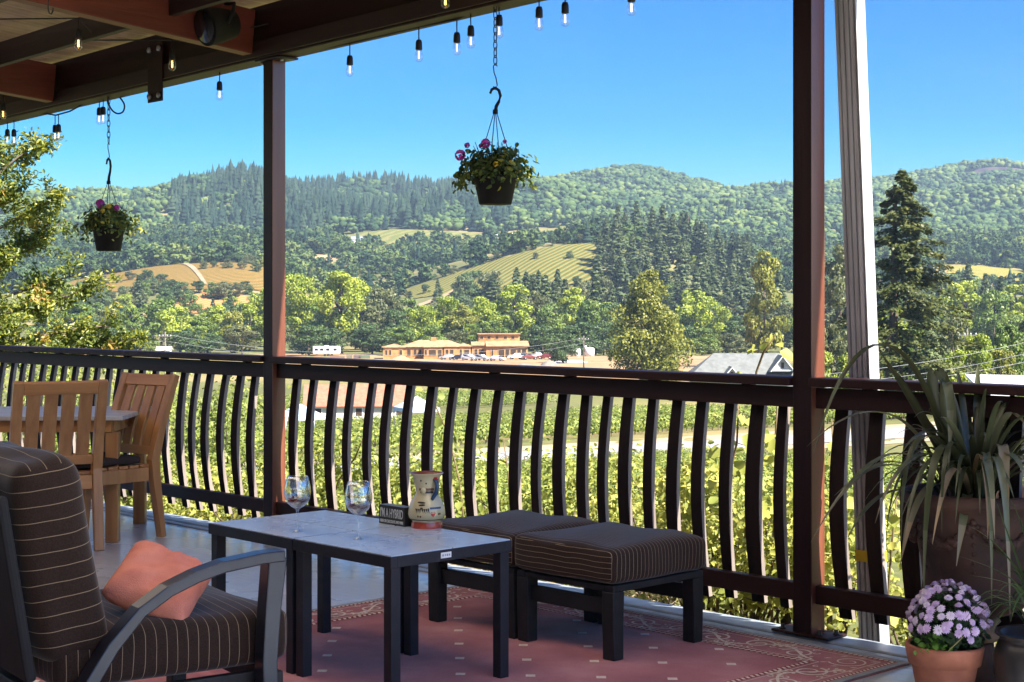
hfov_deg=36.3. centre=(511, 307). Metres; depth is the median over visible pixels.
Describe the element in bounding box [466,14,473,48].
string bulb
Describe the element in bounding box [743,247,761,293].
conifer tree
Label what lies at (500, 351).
window
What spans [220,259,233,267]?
broadleaf tree
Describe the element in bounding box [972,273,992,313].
conifer tree
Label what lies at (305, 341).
broadleaf tree
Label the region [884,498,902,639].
vine shoot
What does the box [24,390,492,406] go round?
vine row
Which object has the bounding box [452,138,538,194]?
basket flowers
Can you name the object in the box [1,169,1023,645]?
ground
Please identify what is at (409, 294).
broadleaf tree
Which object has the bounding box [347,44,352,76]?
string bulb
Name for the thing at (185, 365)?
deck railing
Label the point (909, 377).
broadleaf tree
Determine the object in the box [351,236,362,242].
house
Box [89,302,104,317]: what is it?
broadleaf tree
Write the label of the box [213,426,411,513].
leafy shrub
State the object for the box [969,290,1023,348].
broadleaf tree
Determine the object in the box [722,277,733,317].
conifer tree
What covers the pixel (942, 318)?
broadleaf tree
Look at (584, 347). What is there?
utility pole
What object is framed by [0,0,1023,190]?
sky
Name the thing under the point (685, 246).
conifer tree
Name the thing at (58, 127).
string bulb
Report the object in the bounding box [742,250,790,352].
broadleaf tree
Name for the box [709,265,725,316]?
conifer tree
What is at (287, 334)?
broadleaf tree
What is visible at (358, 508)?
wine glass
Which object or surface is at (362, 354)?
power line
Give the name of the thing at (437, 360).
power line
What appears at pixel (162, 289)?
broadleaf tree
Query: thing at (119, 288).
broadleaf tree
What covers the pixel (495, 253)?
broadleaf tree
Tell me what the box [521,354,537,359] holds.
parked car
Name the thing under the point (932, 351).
conifer tree
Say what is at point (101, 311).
broadleaf tree
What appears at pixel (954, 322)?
broadleaf tree
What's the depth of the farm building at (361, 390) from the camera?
203.95 m
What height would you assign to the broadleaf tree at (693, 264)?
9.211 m
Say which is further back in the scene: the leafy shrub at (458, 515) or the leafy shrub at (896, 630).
the leafy shrub at (458, 515)
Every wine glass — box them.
[284,475,310,531]
[344,481,371,538]
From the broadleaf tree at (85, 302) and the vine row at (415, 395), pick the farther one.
the broadleaf tree at (85, 302)
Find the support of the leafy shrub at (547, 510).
on the ground at (485, 407)
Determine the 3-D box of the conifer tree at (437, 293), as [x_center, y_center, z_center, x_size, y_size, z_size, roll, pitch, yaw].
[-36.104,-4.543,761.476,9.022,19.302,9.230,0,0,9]
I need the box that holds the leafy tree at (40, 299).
[0,126,150,375]
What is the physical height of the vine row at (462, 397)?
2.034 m
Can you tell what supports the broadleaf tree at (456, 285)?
on the ground at (485, 407)
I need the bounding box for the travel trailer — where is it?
[308,345,339,355]
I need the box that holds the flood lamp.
[194,2,240,45]
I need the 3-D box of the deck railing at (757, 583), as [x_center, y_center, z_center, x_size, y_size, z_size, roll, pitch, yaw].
[-0.083,0.749,7.467,0.138,0.951,3.550,0,0,-44]
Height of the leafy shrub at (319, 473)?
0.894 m
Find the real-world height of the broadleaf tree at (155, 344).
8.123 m
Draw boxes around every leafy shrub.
[2,340,212,462]
[2,345,148,452]
[55,442,231,505]
[56,372,259,495]
[120,453,225,521]
[147,454,306,521]
[160,375,287,508]
[176,462,303,521]
[188,423,392,510]
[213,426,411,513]
[316,439,476,515]
[338,445,613,518]
[376,424,595,515]
[438,446,663,583]
[525,427,773,604]
[542,467,732,587]
[608,443,770,613]
[641,440,852,620]
[680,462,855,630]
[683,474,912,644]
[791,527,996,646]
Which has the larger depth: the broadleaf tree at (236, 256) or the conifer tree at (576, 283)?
the broadleaf tree at (236, 256)
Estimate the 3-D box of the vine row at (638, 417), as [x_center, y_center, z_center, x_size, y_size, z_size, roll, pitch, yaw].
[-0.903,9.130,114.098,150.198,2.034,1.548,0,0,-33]
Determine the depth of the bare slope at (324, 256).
1186.84 m
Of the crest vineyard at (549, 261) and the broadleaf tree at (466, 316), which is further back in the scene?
the crest vineyard at (549, 261)
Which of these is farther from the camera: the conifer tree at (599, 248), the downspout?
the conifer tree at (599, 248)
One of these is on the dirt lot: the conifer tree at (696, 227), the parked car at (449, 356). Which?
the parked car at (449, 356)
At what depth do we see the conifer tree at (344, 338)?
591.69 m
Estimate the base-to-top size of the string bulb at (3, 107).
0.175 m
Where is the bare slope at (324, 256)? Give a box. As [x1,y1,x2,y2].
[315,254,337,262]
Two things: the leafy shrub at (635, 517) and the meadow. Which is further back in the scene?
the meadow
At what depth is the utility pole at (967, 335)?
209.79 m
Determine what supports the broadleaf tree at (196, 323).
on the ground at (485, 407)
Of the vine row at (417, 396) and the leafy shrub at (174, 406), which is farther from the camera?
the vine row at (417, 396)
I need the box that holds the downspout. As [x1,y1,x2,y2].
[834,0,889,643]
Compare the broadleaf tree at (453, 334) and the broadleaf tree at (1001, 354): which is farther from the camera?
the broadleaf tree at (453, 334)
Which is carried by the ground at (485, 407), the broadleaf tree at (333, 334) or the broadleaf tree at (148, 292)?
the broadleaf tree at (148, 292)
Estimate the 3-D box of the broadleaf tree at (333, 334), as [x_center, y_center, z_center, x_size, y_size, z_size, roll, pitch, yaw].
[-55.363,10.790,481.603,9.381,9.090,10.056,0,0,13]
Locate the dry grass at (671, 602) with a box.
[231,518,902,645]
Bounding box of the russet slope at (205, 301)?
[175,291,248,312]
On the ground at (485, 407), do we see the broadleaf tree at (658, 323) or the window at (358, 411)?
the broadleaf tree at (658, 323)
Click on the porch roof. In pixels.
(48, 66)
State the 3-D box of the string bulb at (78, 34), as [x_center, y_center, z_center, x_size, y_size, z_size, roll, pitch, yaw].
[-2.356,-1.484,8.479,0.045,0.175,0.045,0,0,-21]
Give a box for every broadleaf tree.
[4,303,32,338]
[26,308,67,346]
[48,281,70,305]
[57,302,92,347]
[67,296,92,306]
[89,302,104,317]
[90,283,110,301]
[90,309,128,339]
[95,290,112,308]
[103,328,132,348]
[108,291,115,302]
[114,307,125,312]
[115,286,145,307]
[116,294,139,316]
[116,307,151,343]
[117,286,128,295]
[125,271,135,279]
[132,269,157,289]
[133,332,159,350]
[138,298,184,345]
[142,282,152,300]
[147,259,160,264]
[147,282,157,294]
[150,274,170,291]
[155,306,202,351]
[156,291,176,302]
[158,287,172,295]
[163,279,180,290]
[169,328,205,351]
[172,282,193,301]
[179,294,203,319]
[186,252,197,263]
[188,315,219,346]
[190,280,204,292]
[193,312,213,335]
[195,333,226,352]
[199,261,208,268]
[199,306,220,330]
[202,282,219,297]
[202,304,231,348]
[210,261,218,266]
[212,281,234,297]
[218,310,250,351]
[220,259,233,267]
[221,302,239,323]
[222,296,242,311]
[222,325,260,353]
[225,253,239,261]
[227,282,244,296]
[232,303,262,350]
[235,303,246,320]
[237,261,246,268]
[237,281,253,294]
[242,254,257,263]
[243,292,261,309]
[249,288,262,345]
[250,262,261,270]
[285,273,320,350]
[285,309,302,337]
[285,316,294,343]
[288,325,331,355]
[302,303,342,347]
[312,310,325,320]
[314,270,371,353]
[319,328,347,354]
[334,292,351,312]
[342,298,387,351]
[347,323,397,353]
[366,286,402,349]
[379,309,412,343]
[381,326,416,348]
[395,298,420,342]
[405,291,412,298]
[407,304,442,341]
[416,325,447,340]
[419,296,466,338]
[421,284,430,293]
[443,329,471,343]
[446,303,480,341]
[449,265,458,273]
[451,294,472,306]
[455,271,484,297]
[457,323,477,346]
[461,296,497,331]
[472,320,510,337]
[477,270,503,301]
[484,308,513,332]
[492,249,501,259]
[494,284,534,340]
[507,307,517,327]
[515,290,555,347]
[524,325,560,353]
[531,303,568,347]
[532,252,538,258]
[546,333,579,362]
[547,235,558,245]
[555,287,585,342]
[561,322,605,353]
[566,251,574,258]
[572,276,581,282]
[574,299,610,339]
[576,280,591,303]
[577,234,584,243]
[582,328,619,354]
[594,302,623,347]
[598,276,616,302]
[605,269,696,380]
[619,227,632,247]
[661,283,682,309]
[666,311,685,347]
[674,325,695,352]
[675,290,716,338]
[682,328,721,354]
[689,255,697,269]
[700,306,732,351]
[708,300,721,320]
[711,333,745,352]
[718,315,748,352]
[730,332,756,352]
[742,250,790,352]
[762,303,792,349]
[786,304,792,336]
[825,244,847,376]
[825,305,835,319]
[825,324,847,376]
[825,350,841,388]
[838,351,848,388]
[877,308,907,348]
[878,338,882,378]
[882,347,915,390]
[903,326,928,391]
[928,316,972,374]
[935,297,966,347]
[936,280,992,341]
[941,349,969,393]
[959,333,992,374]
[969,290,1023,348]
[971,276,981,293]
[988,274,997,290]
[988,323,1023,396]
[988,349,1017,374]
[996,284,1023,344]
[1017,320,1023,360]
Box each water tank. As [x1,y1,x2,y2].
[571,348,580,356]
[585,347,594,355]
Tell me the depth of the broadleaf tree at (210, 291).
777.91 m
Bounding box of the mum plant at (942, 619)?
[905,579,992,655]
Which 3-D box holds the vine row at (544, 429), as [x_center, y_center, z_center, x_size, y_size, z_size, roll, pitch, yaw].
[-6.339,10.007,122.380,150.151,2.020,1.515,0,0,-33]
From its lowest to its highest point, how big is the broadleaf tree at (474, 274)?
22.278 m
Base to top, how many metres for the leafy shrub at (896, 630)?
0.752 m
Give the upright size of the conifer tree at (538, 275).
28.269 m
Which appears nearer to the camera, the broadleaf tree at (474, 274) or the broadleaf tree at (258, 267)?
the broadleaf tree at (474, 274)
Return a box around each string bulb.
[0,95,5,116]
[5,122,9,136]
[11,124,16,141]
[52,116,56,138]
[56,115,60,137]
[75,18,82,46]
[97,102,100,121]
[100,100,106,118]
[168,40,174,67]
[217,72,221,96]
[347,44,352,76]
[414,28,421,57]
[453,20,460,54]
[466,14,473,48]
[495,7,502,33]
[534,0,543,27]
[561,0,568,18]
[628,0,636,11]
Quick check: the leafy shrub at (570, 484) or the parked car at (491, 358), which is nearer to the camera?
the leafy shrub at (570, 484)
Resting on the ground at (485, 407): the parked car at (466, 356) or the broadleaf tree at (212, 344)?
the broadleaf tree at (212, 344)
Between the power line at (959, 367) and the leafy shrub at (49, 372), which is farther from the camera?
the power line at (959, 367)
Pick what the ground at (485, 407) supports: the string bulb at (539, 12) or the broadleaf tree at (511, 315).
the broadleaf tree at (511, 315)
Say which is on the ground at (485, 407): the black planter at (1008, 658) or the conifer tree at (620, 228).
the conifer tree at (620, 228)
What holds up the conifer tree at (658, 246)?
on the ground at (485, 407)
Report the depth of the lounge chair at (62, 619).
4.17 m
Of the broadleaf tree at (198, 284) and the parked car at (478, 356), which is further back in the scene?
the broadleaf tree at (198, 284)
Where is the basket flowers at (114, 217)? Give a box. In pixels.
[70,199,146,244]
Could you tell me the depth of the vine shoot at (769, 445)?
7.60 m
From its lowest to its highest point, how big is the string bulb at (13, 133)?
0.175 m
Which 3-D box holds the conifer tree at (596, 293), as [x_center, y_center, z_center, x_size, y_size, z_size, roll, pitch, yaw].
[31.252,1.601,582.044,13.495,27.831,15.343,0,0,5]
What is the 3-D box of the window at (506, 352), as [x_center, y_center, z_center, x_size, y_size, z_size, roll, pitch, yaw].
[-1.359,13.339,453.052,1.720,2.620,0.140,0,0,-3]
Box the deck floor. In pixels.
[89,500,914,681]
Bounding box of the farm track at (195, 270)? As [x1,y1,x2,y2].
[179,263,206,283]
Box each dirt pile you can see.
[391,356,411,360]
[540,360,558,365]
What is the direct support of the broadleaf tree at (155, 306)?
on the ground at (485, 407)
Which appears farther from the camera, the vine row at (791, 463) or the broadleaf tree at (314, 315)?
the broadleaf tree at (314, 315)
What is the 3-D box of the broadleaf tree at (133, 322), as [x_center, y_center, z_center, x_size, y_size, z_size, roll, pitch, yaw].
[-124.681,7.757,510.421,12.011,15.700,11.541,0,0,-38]
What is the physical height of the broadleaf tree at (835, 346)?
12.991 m
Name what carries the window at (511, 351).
in the framed building at (489, 343)
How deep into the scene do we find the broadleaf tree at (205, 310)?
616.54 m
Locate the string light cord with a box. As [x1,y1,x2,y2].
[0,16,464,120]
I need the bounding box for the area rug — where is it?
[33,586,909,681]
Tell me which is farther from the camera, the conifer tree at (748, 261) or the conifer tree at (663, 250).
the conifer tree at (748, 261)
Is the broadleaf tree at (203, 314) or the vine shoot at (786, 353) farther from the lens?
the broadleaf tree at (203, 314)
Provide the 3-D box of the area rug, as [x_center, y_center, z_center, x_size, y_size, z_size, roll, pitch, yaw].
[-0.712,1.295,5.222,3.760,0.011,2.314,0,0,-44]
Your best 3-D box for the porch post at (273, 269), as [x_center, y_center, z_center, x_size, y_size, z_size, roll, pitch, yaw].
[-1.336,-0.048,8.784,0.130,2.697,0.275,0,0,-44]
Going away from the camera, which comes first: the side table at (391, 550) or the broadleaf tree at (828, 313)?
the side table at (391, 550)
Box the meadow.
[359,230,553,243]
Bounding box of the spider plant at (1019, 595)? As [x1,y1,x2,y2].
[965,501,1023,632]
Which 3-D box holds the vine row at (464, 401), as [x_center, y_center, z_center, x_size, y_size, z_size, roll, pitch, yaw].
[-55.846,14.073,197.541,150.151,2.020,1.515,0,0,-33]
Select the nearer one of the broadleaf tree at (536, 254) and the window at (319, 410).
the window at (319, 410)
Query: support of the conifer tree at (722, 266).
on the ground at (485, 407)
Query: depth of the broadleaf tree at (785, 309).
515.39 m
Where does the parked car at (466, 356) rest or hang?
on the dirt lot
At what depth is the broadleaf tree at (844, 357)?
159.73 m
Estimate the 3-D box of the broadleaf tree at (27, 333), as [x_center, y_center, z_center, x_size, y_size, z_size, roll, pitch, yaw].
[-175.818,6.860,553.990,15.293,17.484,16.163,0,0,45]
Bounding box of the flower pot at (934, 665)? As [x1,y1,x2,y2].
[905,638,984,681]
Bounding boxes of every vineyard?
[62,262,262,294]
[401,243,607,297]
[947,265,1023,284]
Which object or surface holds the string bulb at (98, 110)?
hanging from the porch roof
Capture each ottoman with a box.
[428,510,598,638]
[515,522,705,660]
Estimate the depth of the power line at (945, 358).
135.20 m
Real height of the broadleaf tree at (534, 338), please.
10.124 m
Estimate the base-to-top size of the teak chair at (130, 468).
0.922 m
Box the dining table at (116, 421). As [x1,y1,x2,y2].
[0,406,150,542]
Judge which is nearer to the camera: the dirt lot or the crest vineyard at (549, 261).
the dirt lot
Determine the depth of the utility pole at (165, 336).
299.89 m
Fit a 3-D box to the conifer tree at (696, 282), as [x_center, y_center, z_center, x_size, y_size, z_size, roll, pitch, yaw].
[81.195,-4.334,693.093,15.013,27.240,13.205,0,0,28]
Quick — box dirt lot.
[285,354,709,381]
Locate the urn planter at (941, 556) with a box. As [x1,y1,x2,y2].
[899,482,1023,681]
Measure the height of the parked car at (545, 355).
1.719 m
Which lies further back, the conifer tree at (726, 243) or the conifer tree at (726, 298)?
the conifer tree at (726, 243)
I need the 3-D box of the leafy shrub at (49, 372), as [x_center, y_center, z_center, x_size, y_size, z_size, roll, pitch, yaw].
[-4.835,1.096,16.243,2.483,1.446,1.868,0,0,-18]
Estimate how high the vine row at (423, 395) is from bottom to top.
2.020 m
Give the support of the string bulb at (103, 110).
hanging from the porch roof
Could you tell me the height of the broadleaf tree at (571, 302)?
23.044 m
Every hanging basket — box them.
[92,97,124,250]
[473,6,517,204]
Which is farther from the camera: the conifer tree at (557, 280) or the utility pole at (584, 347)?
the conifer tree at (557, 280)
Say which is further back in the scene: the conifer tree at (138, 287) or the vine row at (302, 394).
the conifer tree at (138, 287)
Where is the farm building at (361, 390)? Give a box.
[303,384,405,420]
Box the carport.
[965,374,1023,395]
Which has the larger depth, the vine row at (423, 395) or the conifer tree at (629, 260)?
the conifer tree at (629, 260)
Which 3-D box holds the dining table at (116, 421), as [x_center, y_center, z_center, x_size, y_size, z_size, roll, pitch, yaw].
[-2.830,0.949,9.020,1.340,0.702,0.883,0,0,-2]
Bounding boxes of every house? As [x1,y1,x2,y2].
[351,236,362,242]
[689,353,792,385]
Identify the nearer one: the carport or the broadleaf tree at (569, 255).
the carport
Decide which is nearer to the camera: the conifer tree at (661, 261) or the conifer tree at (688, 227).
the conifer tree at (661, 261)
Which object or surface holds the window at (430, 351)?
in the framed building at (420, 349)
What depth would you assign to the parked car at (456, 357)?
437.50 m
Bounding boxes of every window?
[315,408,321,413]
[355,408,362,416]
[428,349,435,355]
[437,349,441,357]
[498,349,503,356]
[504,349,508,357]
[509,349,516,354]
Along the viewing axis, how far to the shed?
478.73 m
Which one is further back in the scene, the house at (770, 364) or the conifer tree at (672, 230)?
the conifer tree at (672, 230)
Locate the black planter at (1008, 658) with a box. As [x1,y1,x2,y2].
[993,624,1023,681]
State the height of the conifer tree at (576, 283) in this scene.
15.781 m
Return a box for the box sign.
[379,503,411,526]
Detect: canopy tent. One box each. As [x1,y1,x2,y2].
[285,404,325,429]
[393,396,439,424]
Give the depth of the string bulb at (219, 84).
9.18 m
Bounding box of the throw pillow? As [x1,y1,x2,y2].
[101,540,211,619]
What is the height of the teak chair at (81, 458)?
0.922 m
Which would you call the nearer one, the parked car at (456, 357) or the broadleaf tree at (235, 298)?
the parked car at (456, 357)
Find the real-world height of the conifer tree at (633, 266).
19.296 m
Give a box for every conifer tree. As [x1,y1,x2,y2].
[96,285,107,313]
[132,275,147,314]
[225,290,234,304]
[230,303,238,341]
[306,266,315,292]
[339,307,350,343]
[384,265,397,295]
[430,279,444,311]
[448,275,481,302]
[455,286,463,308]
[462,296,480,318]
[482,275,501,301]
[511,267,522,304]
[521,271,529,296]
[528,273,537,296]
[535,270,542,289]
[535,275,557,322]
[550,282,559,311]
[552,269,561,290]
[560,279,570,320]
[570,280,579,294]
[586,255,608,300]
[587,275,606,341]
[590,231,608,264]
[596,217,612,260]
[601,219,626,268]
[605,249,617,279]
[606,283,618,319]
[610,215,626,254]
[611,204,622,226]
[613,256,632,316]
[614,259,631,298]
[621,212,628,223]
[624,232,643,272]
[625,252,632,290]
[628,258,637,286]
[628,268,641,303]
[630,200,643,226]
[637,247,645,275]
[638,230,653,268]
[638,239,650,266]
[643,259,661,299]
[645,206,661,242]
[651,230,669,260]
[651,237,661,268]
[652,204,671,248]
[653,256,665,298]
[654,251,671,300]
[659,245,673,291]
[663,213,681,263]
[668,227,681,255]
[668,276,681,312]
[670,245,691,293]
[677,212,693,254]
[680,212,695,260]
[682,237,692,276]
[685,267,711,316]
[689,219,699,260]
[689,221,715,261]
[692,259,716,315]
[693,231,719,271]
[701,244,713,272]
[702,256,718,298]
[709,249,722,285]
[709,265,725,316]
[711,226,723,267]
[715,241,727,287]
[722,268,735,301]
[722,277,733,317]
[723,250,739,295]
[724,232,739,275]
[724,239,728,249]
[728,233,743,265]
[728,277,747,324]
[729,262,751,319]
[738,246,753,281]
[741,236,745,245]
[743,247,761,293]
[745,233,756,261]
[771,269,791,339]
[825,168,990,418]
[875,273,887,318]
[908,298,946,392]
[914,263,935,303]
[917,286,932,338]
[934,261,948,299]
[935,283,944,319]
[961,262,976,321]
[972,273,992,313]
[990,276,1008,336]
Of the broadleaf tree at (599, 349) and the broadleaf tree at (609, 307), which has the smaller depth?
the broadleaf tree at (599, 349)
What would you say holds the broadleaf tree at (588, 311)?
on the ground at (485, 407)
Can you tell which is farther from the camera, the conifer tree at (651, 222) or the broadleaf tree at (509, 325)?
the conifer tree at (651, 222)
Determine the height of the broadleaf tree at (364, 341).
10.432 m
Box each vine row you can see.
[2,404,724,439]
[3,403,694,435]
[3,405,775,440]
[4,404,749,438]
[5,405,774,440]
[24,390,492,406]
[25,389,485,405]
[55,406,770,440]
[55,407,931,454]
[75,403,667,436]
[89,396,1023,456]
[89,409,830,448]
[90,408,931,452]
[110,388,470,403]
[170,395,557,416]
[170,403,716,430]
[170,404,748,437]
[171,393,536,416]
[173,391,508,407]
[173,392,533,413]
[173,404,671,431]
[174,408,904,447]
[177,446,691,479]
[185,410,828,450]
[186,391,513,409]
[187,408,775,447]
[214,406,778,432]
[245,446,743,484]
[256,409,722,452]
[305,452,850,495]
[315,447,774,482]
[323,452,1023,517]
[352,445,710,470]
[356,448,792,490]
[360,450,894,495]
[361,455,901,504]
[478,455,936,506]
[481,450,1023,517]
[632,450,926,495]
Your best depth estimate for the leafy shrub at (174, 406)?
15.09 m
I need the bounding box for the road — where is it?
[161,426,937,480]
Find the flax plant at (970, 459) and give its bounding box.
[812,344,1023,604]
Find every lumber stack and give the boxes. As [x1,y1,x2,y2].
[304,356,344,357]
[346,355,369,358]
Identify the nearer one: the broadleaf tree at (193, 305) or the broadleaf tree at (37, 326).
the broadleaf tree at (37, 326)
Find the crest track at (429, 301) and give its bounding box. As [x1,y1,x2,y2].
[412,289,453,306]
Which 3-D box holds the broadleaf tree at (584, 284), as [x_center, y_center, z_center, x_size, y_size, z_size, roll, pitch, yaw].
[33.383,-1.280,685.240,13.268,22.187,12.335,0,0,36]
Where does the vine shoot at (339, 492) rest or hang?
on the ground at (485, 407)
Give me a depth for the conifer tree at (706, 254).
780.92 m
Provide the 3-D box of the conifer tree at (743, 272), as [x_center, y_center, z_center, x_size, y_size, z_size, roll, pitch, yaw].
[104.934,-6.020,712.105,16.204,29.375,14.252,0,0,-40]
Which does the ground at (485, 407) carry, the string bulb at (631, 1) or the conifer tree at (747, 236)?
the conifer tree at (747, 236)
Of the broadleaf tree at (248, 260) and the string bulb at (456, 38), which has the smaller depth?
the string bulb at (456, 38)
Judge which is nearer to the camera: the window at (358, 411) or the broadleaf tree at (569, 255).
the window at (358, 411)
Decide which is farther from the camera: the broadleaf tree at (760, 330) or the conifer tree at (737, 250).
the conifer tree at (737, 250)
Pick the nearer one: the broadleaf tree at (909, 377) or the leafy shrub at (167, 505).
the leafy shrub at (167, 505)
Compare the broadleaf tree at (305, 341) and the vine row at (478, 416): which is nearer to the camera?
the vine row at (478, 416)
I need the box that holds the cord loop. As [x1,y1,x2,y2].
[108,97,124,113]
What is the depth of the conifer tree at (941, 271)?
713.48 m
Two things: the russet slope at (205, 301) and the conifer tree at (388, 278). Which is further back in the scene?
the conifer tree at (388, 278)
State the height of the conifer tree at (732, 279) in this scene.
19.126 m
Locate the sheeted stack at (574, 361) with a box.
[557,360,585,362]
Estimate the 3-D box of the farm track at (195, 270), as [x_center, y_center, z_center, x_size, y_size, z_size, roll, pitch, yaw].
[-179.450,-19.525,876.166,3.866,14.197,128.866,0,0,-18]
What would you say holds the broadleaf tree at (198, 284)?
on the russet slope at (205, 301)
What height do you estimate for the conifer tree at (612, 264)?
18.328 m
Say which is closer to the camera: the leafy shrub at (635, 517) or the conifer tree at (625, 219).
the leafy shrub at (635, 517)
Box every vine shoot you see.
[285,384,300,493]
[336,436,361,501]
[415,387,465,566]
[498,434,523,510]
[681,459,718,605]
[705,404,749,612]
[733,333,792,616]
[756,406,792,622]
[825,419,853,630]
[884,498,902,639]
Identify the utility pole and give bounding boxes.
[159,332,170,373]
[579,336,588,366]
[959,329,976,373]
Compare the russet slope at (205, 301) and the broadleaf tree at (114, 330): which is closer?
the broadleaf tree at (114, 330)
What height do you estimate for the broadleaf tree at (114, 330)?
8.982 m
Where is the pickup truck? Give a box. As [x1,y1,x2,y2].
[507,353,523,358]
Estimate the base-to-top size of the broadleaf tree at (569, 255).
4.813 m
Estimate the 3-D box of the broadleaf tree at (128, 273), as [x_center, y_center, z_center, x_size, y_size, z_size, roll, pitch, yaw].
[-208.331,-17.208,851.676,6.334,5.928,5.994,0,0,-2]
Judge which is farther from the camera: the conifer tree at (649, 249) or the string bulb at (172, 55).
the conifer tree at (649, 249)
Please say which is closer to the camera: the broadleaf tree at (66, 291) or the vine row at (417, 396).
the vine row at (417, 396)
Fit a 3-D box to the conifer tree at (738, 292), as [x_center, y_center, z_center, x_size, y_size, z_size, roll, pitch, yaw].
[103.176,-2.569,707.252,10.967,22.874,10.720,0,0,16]
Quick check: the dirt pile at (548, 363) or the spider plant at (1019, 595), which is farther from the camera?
the dirt pile at (548, 363)
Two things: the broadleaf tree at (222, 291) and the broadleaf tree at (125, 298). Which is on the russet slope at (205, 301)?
the broadleaf tree at (222, 291)
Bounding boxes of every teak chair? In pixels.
[9,379,108,550]
[72,372,179,536]
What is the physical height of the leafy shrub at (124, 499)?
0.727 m
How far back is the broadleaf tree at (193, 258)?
967.94 m
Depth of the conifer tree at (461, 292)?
738.66 m
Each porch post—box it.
[255,55,297,516]
[771,0,846,640]
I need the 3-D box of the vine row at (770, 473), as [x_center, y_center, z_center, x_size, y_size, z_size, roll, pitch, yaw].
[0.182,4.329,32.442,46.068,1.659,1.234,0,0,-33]
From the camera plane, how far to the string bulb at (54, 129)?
10.70 m
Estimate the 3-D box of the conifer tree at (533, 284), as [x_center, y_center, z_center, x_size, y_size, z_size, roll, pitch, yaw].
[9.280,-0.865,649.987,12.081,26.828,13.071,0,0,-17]
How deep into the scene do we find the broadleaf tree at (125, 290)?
730.27 m
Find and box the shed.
[156,346,172,351]
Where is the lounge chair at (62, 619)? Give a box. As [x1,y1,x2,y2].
[0,441,286,681]
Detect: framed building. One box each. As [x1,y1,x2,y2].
[382,337,470,358]
[471,333,528,357]
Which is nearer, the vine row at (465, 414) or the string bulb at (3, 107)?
the string bulb at (3, 107)
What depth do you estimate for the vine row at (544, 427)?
120.35 m
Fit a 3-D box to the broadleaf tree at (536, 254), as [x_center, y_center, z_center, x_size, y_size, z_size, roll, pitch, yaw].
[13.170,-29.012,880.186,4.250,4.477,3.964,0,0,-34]
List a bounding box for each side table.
[208,510,403,673]
[293,526,511,681]
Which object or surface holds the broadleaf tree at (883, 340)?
on the ground at (485, 407)
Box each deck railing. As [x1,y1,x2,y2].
[0,345,262,517]
[269,356,792,607]
[809,377,1023,646]
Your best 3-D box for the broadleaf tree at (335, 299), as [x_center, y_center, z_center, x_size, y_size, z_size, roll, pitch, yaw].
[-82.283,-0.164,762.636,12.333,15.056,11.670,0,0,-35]
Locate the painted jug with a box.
[408,471,444,528]
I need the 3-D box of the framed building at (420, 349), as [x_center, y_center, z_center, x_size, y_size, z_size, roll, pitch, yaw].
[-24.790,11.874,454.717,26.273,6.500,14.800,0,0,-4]
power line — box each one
[168,341,581,360]
[171,335,580,354]
[832,343,1020,373]
[884,354,1021,378]
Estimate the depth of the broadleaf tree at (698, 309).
539.33 m
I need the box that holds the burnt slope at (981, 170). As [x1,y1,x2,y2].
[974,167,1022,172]
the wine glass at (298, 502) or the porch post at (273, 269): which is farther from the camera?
the porch post at (273, 269)
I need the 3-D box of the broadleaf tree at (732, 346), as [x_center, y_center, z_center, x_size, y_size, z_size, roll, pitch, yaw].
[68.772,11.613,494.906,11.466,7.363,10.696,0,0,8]
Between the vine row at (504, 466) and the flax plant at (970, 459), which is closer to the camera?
the flax plant at (970, 459)
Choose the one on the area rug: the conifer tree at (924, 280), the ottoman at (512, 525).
the ottoman at (512, 525)
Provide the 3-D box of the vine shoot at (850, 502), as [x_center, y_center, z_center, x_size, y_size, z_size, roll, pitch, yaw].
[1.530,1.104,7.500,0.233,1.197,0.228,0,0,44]
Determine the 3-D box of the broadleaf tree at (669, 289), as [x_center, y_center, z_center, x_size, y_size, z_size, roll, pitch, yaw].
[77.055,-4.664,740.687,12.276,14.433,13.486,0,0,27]
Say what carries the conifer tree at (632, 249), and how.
on the ground at (485, 407)
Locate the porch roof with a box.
[0,0,545,124]
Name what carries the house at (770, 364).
on the ground at (485, 407)
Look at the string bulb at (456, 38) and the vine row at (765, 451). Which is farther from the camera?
the vine row at (765, 451)
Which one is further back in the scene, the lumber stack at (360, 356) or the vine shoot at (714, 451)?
the lumber stack at (360, 356)
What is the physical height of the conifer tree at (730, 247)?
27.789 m
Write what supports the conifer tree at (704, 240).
on the ground at (485, 407)
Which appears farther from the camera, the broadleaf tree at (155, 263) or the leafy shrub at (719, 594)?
the broadleaf tree at (155, 263)
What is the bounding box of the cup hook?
[47,0,53,14]
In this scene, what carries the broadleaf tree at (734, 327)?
on the ground at (485, 407)
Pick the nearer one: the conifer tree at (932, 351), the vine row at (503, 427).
the vine row at (503, 427)
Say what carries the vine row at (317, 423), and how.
on the ground at (485, 407)
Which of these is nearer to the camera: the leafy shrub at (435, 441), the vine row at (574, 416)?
the leafy shrub at (435, 441)
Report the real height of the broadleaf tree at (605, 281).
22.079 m
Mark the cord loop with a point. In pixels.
(112, 110)
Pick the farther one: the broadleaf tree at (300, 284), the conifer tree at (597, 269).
the conifer tree at (597, 269)
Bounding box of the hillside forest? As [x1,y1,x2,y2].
[0,157,1023,299]
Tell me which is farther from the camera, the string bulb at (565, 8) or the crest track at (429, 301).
the crest track at (429, 301)
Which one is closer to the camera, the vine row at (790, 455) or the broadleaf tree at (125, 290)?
the vine row at (790, 455)
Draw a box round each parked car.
[439,354,453,359]
[451,355,465,359]
[461,354,474,359]
[474,354,488,360]
[488,355,505,360]
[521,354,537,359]
[537,353,551,358]

